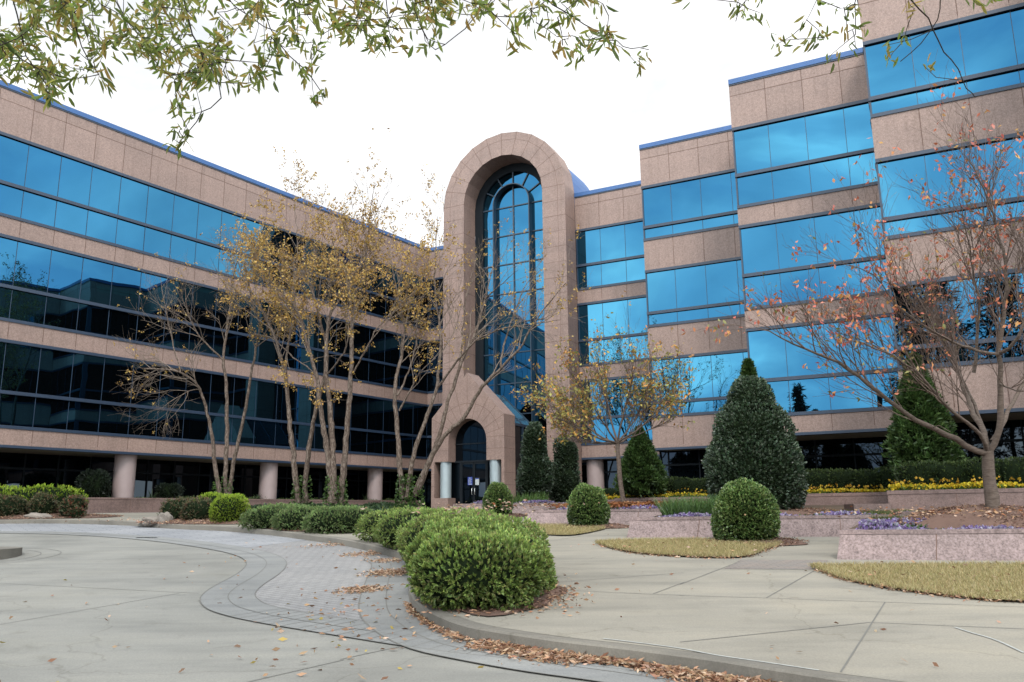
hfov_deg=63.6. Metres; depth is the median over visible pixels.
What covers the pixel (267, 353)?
window
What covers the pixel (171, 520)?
leaf litter
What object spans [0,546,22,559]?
kerbed island
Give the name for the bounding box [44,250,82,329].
window
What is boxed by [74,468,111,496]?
camellia
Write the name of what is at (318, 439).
window
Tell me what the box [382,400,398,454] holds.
window
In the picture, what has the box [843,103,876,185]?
window
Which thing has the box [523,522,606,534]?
turf grass
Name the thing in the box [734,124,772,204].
window
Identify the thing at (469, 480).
door notice
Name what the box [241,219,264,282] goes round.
window
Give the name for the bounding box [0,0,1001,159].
willow oak
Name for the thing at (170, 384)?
window
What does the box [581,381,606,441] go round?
window
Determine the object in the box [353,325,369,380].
window
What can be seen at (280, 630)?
scattered leaves
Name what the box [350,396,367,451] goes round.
window
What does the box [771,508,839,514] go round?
mulch bed
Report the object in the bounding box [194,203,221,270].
window
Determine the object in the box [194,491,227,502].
lime shrub
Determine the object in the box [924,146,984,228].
window
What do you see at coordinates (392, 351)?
window
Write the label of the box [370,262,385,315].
window
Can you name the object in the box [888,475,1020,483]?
yellow flowers
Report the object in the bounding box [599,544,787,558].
leaf litter
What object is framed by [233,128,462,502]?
birch tree
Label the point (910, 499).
retaining wall
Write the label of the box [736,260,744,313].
window
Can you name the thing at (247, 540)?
brick paving
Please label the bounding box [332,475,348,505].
ivy
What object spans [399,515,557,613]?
azalea shrub
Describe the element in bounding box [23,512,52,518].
boulder
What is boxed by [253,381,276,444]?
window
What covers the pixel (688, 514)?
purple flowers
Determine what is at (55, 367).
window
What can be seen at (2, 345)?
window
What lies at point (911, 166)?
window
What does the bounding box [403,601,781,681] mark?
leaf litter
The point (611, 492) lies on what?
clipped hedge
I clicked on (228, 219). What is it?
window
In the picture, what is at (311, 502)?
ivy
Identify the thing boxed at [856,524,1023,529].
purple flowers
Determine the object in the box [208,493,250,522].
lime shrub
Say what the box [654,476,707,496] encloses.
clipped hedge
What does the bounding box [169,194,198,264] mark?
window
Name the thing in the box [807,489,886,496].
flower greenery
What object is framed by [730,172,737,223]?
window
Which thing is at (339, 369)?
window
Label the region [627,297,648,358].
window
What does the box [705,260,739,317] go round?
window
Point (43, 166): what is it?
window
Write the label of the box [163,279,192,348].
window
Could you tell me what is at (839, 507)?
planting bed
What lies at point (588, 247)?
window
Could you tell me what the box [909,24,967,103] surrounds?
window
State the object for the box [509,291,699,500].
cherry tree
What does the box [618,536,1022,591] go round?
scattered leaves
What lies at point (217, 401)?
window
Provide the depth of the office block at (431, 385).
50.99 m
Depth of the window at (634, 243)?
41.92 m
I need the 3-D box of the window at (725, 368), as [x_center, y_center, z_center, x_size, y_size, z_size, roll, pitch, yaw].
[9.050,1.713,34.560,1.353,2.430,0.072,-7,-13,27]
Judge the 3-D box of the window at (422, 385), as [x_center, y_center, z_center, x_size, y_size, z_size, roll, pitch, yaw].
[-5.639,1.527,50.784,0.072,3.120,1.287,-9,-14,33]
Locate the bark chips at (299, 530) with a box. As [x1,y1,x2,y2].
[266,527,355,532]
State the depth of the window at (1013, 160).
23.86 m
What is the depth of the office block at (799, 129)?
30.27 m
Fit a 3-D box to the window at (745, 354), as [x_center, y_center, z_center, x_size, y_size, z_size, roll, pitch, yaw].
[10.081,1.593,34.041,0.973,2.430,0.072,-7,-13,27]
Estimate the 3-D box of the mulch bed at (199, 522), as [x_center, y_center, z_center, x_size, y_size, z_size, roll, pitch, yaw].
[-8.934,5.176,23.826,4.026,0.197,2.019,-3,-12,12]
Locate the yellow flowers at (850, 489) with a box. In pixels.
[806,488,888,492]
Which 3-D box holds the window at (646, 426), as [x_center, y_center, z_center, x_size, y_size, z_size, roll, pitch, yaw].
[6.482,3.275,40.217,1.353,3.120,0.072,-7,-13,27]
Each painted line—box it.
[603,638,817,669]
[955,627,1022,651]
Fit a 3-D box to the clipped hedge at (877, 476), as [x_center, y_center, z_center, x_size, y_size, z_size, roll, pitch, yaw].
[9.979,4.618,26.657,5.815,1.147,1.451,-7,-13,27]
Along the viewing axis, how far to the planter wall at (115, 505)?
34.30 m
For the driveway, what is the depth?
8.22 m
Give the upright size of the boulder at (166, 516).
0.514 m
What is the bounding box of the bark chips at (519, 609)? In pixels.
[415,584,566,612]
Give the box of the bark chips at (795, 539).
[705,536,808,545]
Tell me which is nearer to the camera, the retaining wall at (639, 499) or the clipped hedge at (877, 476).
the clipped hedge at (877, 476)
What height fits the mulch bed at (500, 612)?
0.165 m
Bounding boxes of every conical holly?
[514,420,553,497]
[548,437,581,501]
[701,374,808,509]
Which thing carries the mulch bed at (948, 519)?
on the planting bed at (839, 507)
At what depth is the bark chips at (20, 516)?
26.38 m
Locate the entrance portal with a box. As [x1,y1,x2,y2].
[431,373,515,508]
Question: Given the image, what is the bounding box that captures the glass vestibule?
[472,394,532,498]
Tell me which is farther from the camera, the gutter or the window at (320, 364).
the window at (320, 364)
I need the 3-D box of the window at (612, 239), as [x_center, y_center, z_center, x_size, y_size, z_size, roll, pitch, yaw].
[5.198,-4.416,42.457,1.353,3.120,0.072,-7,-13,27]
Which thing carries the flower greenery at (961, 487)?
on the planting bed
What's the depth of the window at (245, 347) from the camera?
40.26 m
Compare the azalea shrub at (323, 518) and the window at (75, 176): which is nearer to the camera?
the azalea shrub at (323, 518)
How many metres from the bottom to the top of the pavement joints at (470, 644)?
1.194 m
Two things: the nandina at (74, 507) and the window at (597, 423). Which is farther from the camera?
the window at (597, 423)
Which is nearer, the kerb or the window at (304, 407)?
the kerb
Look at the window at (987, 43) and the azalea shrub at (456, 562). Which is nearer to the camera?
the azalea shrub at (456, 562)
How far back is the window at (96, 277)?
34.15 m
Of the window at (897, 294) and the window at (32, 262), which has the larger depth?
the window at (32, 262)
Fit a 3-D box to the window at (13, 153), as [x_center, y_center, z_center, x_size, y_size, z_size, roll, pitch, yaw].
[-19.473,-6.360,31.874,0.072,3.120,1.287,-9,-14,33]
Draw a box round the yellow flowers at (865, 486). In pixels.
[809,483,882,488]
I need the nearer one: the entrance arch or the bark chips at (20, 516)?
the bark chips at (20, 516)
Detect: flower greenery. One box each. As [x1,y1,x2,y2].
[625,492,706,497]
[655,512,892,518]
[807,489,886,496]
[861,522,929,529]
[888,483,1023,493]
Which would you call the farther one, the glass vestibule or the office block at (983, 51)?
the glass vestibule
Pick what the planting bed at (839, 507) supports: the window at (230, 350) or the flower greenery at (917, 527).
the flower greenery at (917, 527)
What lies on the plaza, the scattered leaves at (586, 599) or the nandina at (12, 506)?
the scattered leaves at (586, 599)
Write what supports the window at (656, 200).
in the office block at (692, 258)
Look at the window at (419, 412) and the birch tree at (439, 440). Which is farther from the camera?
the window at (419, 412)
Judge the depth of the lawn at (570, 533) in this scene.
18.35 m
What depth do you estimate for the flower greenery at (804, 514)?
17.47 m
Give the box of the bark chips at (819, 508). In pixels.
[779,507,846,513]
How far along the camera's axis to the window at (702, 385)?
35.11 m
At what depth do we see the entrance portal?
38.96 m
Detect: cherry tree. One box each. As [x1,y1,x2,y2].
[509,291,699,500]
[681,50,1023,507]
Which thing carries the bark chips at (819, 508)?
on the mulch bed at (795, 512)
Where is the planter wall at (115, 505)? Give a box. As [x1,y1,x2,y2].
[78,497,420,512]
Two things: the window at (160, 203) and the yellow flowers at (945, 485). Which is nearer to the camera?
the yellow flowers at (945, 485)
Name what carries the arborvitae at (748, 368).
on the planting bed at (839, 507)
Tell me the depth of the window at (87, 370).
33.33 m
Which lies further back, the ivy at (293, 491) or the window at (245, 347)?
the window at (245, 347)
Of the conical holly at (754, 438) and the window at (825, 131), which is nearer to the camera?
the conical holly at (754, 438)
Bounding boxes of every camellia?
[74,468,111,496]
[154,482,185,497]
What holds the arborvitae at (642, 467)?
on the planting bed
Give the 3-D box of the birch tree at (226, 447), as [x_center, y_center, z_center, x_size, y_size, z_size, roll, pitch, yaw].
[-11.083,0.186,29.139,5.782,10.365,5.231,-10,-15,37]
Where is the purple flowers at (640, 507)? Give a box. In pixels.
[550,504,657,511]
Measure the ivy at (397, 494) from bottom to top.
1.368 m
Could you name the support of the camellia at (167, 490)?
on the planting bed
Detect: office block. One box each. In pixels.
[403,232,586,508]
[574,180,659,489]
[639,125,747,480]
[728,47,904,471]
[857,0,1023,462]
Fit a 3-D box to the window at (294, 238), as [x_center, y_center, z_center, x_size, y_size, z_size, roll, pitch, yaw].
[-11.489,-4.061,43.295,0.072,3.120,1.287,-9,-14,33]
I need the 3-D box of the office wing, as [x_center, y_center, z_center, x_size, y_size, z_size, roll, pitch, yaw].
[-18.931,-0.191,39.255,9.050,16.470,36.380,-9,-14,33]
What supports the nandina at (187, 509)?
on the mulch bed at (199, 522)
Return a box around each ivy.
[212,475,227,493]
[220,477,233,493]
[289,475,306,504]
[296,475,313,505]
[322,475,340,505]
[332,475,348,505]
[393,473,410,508]
[396,474,416,507]
[406,474,424,508]
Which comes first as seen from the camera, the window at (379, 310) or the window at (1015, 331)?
the window at (1015, 331)
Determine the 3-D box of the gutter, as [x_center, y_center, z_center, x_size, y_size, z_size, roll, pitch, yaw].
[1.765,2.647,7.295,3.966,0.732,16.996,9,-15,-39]
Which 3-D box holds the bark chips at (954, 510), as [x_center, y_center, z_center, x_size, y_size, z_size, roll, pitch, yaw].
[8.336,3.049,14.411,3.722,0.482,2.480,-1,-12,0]
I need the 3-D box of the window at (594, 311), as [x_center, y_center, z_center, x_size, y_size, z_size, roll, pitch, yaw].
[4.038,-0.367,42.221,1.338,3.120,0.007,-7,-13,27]
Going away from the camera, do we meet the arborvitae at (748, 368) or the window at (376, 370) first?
the arborvitae at (748, 368)
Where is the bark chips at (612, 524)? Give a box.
[564,522,628,528]
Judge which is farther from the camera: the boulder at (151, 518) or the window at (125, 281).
the window at (125, 281)
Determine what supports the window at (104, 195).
in the office wing
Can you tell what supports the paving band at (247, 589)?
on the brick paving at (312, 571)
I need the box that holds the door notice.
[468,477,471,484]
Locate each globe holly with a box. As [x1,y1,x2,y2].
[482,481,513,514]
[566,482,610,526]
[707,476,781,540]
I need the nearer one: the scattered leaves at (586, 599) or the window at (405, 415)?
the scattered leaves at (586, 599)
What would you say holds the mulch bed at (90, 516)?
on the plaza
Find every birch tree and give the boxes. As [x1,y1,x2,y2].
[112,221,297,493]
[200,146,374,502]
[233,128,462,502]
[361,164,590,498]
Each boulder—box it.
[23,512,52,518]
[141,516,157,525]
[157,512,173,527]
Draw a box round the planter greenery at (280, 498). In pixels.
[91,495,400,499]
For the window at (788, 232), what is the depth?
30.21 m
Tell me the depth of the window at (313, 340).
43.49 m
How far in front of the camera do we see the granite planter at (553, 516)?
21.22 m
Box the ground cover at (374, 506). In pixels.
[250,501,417,511]
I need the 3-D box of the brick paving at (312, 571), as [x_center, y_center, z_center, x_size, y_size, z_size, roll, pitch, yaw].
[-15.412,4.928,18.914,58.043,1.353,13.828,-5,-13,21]
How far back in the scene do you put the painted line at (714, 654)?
6.48 m
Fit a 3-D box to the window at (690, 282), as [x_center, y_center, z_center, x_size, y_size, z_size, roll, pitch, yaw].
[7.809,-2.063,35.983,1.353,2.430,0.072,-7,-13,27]
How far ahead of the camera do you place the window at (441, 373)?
50.75 m
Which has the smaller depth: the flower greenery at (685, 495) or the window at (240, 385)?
the flower greenery at (685, 495)
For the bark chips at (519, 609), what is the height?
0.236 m
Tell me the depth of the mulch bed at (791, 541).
15.32 m
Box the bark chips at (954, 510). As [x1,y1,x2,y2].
[888,503,1023,528]
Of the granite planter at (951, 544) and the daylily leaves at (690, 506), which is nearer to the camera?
the granite planter at (951, 544)
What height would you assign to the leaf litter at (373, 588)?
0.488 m
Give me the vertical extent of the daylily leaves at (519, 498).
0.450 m
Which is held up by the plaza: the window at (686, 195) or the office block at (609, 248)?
the office block at (609, 248)
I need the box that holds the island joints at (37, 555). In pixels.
[2,548,61,563]
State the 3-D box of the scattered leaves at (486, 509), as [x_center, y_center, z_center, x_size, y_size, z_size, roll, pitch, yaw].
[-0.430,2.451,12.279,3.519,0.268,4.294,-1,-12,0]
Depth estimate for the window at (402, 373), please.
49.72 m
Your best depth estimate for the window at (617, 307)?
41.66 m
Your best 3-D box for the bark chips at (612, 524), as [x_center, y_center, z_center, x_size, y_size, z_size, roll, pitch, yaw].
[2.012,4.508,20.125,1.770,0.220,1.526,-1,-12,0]
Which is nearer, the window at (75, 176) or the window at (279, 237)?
the window at (75, 176)
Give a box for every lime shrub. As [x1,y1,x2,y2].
[0,483,88,512]
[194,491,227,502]
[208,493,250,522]
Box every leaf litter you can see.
[65,516,237,523]
[300,541,406,595]
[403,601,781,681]
[493,500,706,507]
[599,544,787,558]
[744,505,1023,518]
[814,568,1022,602]
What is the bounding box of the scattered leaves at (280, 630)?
[0,546,568,681]
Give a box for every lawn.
[540,525,603,534]
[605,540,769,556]
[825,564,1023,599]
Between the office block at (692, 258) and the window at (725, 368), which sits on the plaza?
the office block at (692, 258)
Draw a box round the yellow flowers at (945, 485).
[888,481,1023,489]
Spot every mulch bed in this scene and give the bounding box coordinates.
[0,513,118,518]
[136,517,242,523]
[436,586,567,615]
[501,513,526,516]
[568,523,628,527]
[708,537,807,545]
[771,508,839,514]
[905,505,1023,528]
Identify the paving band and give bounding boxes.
[0,531,373,630]
[0,532,401,645]
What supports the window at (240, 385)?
in the office wing
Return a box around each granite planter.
[453,502,567,513]
[527,508,661,523]
[627,514,910,537]
[837,529,1023,560]
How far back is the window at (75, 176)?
33.93 m
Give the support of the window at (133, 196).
in the office wing
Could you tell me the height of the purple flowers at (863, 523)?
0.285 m
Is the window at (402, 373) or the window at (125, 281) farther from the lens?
the window at (402, 373)
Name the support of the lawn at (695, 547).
on the plaza
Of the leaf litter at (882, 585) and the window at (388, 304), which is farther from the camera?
the window at (388, 304)
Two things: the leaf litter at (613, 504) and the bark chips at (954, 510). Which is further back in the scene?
the leaf litter at (613, 504)
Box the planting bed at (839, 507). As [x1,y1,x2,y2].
[545,505,882,528]
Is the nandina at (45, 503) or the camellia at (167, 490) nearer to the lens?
the nandina at (45, 503)
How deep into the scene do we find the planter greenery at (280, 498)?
41.66 m
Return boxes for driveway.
[0,519,902,681]
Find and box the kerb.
[0,519,899,681]
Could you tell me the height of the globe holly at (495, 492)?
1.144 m
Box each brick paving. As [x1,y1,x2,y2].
[0,524,302,547]
[248,540,392,620]
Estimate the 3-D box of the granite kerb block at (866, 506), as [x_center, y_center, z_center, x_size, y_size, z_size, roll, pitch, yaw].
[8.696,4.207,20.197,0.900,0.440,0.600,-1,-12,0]
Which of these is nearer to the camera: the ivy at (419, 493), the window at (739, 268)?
the ivy at (419, 493)
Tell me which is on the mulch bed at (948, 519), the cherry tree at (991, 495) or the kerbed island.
the cherry tree at (991, 495)
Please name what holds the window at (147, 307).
in the office wing
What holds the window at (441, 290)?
in the office block at (431, 385)
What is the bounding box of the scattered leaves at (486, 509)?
[361,499,599,514]
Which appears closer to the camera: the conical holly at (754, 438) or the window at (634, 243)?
the conical holly at (754, 438)
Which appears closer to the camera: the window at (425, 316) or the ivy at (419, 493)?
the ivy at (419, 493)
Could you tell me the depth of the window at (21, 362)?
31.27 m
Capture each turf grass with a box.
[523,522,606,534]
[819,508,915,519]
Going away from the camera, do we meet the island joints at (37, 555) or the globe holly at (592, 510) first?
the island joints at (37, 555)
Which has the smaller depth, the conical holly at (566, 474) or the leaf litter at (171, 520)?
the leaf litter at (171, 520)
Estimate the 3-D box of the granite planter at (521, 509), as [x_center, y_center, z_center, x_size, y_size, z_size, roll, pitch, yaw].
[1.127,5.549,27.234,4.757,0.408,4.357,-8,-14,31]
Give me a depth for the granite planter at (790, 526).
17.07 m
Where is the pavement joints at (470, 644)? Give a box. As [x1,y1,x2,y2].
[4,531,1021,681]
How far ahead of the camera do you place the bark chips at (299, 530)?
19.79 m
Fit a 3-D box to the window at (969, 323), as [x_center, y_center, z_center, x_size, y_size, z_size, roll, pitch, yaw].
[13.120,-0.611,23.649,1.353,2.430,0.072,-7,-13,27]
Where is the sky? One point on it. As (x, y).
(597, 115)
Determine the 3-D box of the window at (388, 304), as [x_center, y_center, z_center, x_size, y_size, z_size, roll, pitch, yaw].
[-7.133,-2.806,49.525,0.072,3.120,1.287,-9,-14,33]
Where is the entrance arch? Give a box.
[442,132,588,499]
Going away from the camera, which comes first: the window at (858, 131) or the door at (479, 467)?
the window at (858, 131)
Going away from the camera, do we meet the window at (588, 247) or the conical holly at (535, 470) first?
the conical holly at (535, 470)
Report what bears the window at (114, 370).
in the office wing
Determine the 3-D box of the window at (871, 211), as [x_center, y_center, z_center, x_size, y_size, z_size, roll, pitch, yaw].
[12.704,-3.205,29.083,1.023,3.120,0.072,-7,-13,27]
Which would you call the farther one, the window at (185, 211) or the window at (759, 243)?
the window at (185, 211)
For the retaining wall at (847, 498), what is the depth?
24.30 m
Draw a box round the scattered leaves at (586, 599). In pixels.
[409,544,1000,666]
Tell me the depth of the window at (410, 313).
50.62 m
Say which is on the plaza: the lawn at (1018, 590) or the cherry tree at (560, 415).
the lawn at (1018, 590)
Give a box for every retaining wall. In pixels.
[609,497,709,501]
[804,492,888,504]
[887,488,1023,510]
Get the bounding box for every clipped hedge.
[603,487,619,497]
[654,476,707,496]
[800,465,899,496]
[892,456,1023,485]
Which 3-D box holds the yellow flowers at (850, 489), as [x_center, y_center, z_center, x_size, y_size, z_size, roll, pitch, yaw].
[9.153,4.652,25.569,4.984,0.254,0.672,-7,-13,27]
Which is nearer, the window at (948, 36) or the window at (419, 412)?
the window at (948, 36)
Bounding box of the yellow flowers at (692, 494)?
[625,491,706,497]
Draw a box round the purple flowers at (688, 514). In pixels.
[657,510,885,518]
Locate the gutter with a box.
[360,558,705,681]
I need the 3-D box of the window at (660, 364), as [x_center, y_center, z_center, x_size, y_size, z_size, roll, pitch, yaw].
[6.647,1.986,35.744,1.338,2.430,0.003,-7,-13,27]
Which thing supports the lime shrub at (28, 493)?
on the mulch bed at (90, 516)
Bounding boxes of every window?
[0,135,28,216]
[0,237,17,317]
[0,342,5,387]
[0,343,40,426]
[9,241,50,323]
[20,145,61,226]
[32,348,73,429]
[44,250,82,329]
[54,156,91,234]
[66,353,104,431]
[76,257,112,334]
[86,166,120,242]
[98,358,133,433]
[107,265,140,340]
[115,176,147,250]
[128,362,160,435]
[136,272,167,344]
[143,186,173,257]
[156,366,186,437]
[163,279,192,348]
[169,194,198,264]
[182,371,210,439]
[188,285,216,353]
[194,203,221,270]
[207,374,234,441]
[213,291,238,357]
[218,211,243,276]
[231,378,255,443]
[236,297,260,361]
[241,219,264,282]
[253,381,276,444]
[258,302,280,364]
[262,226,284,286]
[275,384,296,446]
[278,307,299,368]
[282,232,303,292]
[295,387,315,447]
[298,313,318,370]
[301,239,321,298]
[314,391,333,448]
[317,317,336,374]
[320,245,338,302]
[333,393,350,450]
[335,321,349,377]
[337,251,354,307]
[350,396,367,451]
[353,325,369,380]
[354,257,370,311]
[366,398,383,453]
[368,329,384,383]
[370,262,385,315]
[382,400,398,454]
[384,332,399,386]
[385,267,400,319]
[398,403,412,455]
[399,336,413,387]
[400,273,414,323]
[412,405,426,456]
[413,340,427,390]
[414,277,427,326]
[427,342,438,391]
[427,406,438,456]
[428,279,439,327]
[439,279,442,325]
[439,342,442,390]
[577,229,601,287]
[579,303,603,363]
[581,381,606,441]
[600,224,626,284]
[602,300,628,361]
[606,379,632,440]
[624,221,644,280]
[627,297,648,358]
[631,377,652,439]
[643,184,672,237]
[647,269,676,324]
[651,358,681,414]
[670,179,702,233]
[675,265,707,320]
[679,355,713,412]
[700,173,733,228]
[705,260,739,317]
[710,352,742,410]
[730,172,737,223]
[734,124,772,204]
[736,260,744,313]
[741,224,781,306]
[743,352,747,359]
[748,328,789,411]
[768,116,810,198]
[775,217,820,302]
[784,324,830,411]
[804,108,850,192]
[814,211,860,297]
[823,320,872,409]
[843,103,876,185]
[853,207,888,292]
[865,36,917,113]
[866,317,898,406]
[878,155,932,235]
[891,284,948,365]
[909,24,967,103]
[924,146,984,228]
[939,276,1002,361]
[958,11,1019,93]
[975,137,1023,220]
[992,273,1023,357]
[1010,8,1023,82]
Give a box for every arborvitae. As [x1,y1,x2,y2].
[612,425,669,497]
[737,357,757,383]
[880,351,969,482]
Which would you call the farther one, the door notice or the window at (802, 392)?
the door notice
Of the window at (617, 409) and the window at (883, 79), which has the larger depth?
the window at (617, 409)
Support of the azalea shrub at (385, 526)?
on the plaza
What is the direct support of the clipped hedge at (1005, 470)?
on the planting bed
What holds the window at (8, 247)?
in the office wing
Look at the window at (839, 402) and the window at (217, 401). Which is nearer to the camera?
the window at (839, 402)
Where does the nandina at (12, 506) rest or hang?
on the mulch bed at (90, 516)
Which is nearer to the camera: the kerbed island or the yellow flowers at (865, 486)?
the kerbed island
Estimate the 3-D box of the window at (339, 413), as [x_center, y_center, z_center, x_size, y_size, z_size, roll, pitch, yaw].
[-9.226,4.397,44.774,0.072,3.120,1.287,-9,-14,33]
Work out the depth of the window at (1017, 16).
24.37 m
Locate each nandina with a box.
[0,494,29,516]
[26,491,60,514]
[56,494,89,518]
[156,495,211,520]
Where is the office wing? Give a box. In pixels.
[0,80,428,499]
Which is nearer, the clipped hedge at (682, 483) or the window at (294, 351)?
the clipped hedge at (682, 483)
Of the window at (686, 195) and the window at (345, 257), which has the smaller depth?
the window at (686, 195)
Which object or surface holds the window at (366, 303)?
in the office wing
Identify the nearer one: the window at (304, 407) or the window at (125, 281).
the window at (125, 281)
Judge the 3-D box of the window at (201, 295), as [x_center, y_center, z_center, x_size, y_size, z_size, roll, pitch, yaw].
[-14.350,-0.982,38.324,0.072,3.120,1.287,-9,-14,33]
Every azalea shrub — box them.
[236,501,375,533]
[352,503,504,549]
[395,508,550,569]
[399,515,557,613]
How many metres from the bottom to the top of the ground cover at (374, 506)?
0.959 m
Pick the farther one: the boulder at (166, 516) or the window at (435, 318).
the window at (435, 318)
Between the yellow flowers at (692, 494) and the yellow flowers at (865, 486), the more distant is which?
the yellow flowers at (692, 494)
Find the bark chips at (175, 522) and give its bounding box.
[142,518,228,524]
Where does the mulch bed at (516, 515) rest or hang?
on the plaza
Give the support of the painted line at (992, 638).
on the plaza
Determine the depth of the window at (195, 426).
37.46 m
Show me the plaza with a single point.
(677, 615)
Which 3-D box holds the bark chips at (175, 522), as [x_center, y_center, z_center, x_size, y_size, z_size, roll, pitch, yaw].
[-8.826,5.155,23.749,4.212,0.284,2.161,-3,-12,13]
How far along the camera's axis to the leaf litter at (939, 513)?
13.85 m
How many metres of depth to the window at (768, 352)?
30.01 m
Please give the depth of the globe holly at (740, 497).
15.54 m
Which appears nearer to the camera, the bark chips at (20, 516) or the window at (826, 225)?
the bark chips at (20, 516)
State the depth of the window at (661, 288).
36.56 m
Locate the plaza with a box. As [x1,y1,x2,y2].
[0,511,1023,681]
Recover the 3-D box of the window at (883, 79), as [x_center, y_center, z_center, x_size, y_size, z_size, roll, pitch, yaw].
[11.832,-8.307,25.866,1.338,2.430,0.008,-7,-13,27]
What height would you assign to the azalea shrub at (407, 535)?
1.050 m
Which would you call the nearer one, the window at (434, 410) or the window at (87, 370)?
the window at (87, 370)
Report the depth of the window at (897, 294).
24.27 m
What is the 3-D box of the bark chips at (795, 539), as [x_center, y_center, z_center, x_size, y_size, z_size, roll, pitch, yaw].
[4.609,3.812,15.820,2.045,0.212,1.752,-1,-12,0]
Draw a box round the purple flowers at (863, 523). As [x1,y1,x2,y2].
[858,517,928,528]
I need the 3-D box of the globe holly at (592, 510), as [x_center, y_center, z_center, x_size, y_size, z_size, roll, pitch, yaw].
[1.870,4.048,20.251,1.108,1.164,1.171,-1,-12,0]
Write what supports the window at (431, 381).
in the office block at (431, 385)
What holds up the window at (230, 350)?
in the office wing
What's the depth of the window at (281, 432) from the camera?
41.51 m
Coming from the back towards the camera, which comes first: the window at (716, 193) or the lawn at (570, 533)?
the window at (716, 193)
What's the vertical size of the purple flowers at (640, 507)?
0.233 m
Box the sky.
[0,0,862,247]
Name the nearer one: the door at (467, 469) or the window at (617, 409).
the door at (467, 469)
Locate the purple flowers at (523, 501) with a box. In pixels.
[470,500,559,503]
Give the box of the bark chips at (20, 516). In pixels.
[0,512,123,519]
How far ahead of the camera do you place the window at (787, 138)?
31.02 m
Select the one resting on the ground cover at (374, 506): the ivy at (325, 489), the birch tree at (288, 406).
the birch tree at (288, 406)
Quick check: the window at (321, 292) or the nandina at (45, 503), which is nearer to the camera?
the nandina at (45, 503)
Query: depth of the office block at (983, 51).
24.69 m
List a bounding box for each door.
[461,463,473,503]
[474,462,485,501]
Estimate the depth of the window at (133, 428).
35.37 m
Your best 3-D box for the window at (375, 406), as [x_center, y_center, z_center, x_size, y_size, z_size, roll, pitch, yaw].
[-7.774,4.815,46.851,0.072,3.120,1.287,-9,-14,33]
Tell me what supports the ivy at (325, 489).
attached to the birch tree at (329, 443)
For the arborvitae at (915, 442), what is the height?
4.090 m
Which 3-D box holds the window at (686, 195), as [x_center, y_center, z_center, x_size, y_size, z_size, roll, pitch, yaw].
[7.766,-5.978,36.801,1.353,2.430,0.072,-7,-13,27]
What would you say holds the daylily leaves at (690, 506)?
on the planting bed at (839, 507)
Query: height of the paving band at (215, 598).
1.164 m
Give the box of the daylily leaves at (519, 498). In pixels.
[512,491,548,502]
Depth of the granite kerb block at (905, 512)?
16.93 m
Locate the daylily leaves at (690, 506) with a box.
[651,492,781,515]
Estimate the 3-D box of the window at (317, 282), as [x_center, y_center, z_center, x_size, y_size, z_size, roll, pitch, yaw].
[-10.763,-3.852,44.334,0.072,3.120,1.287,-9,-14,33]
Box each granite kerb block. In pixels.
[844,504,890,510]
[893,511,920,513]
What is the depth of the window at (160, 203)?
37.05 m
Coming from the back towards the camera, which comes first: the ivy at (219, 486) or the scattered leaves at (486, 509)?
the ivy at (219, 486)
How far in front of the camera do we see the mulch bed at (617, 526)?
19.75 m
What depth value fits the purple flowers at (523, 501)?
26.84 m
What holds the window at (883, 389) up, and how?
in the office block at (799, 129)
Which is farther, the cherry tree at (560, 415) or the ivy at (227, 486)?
the ivy at (227, 486)

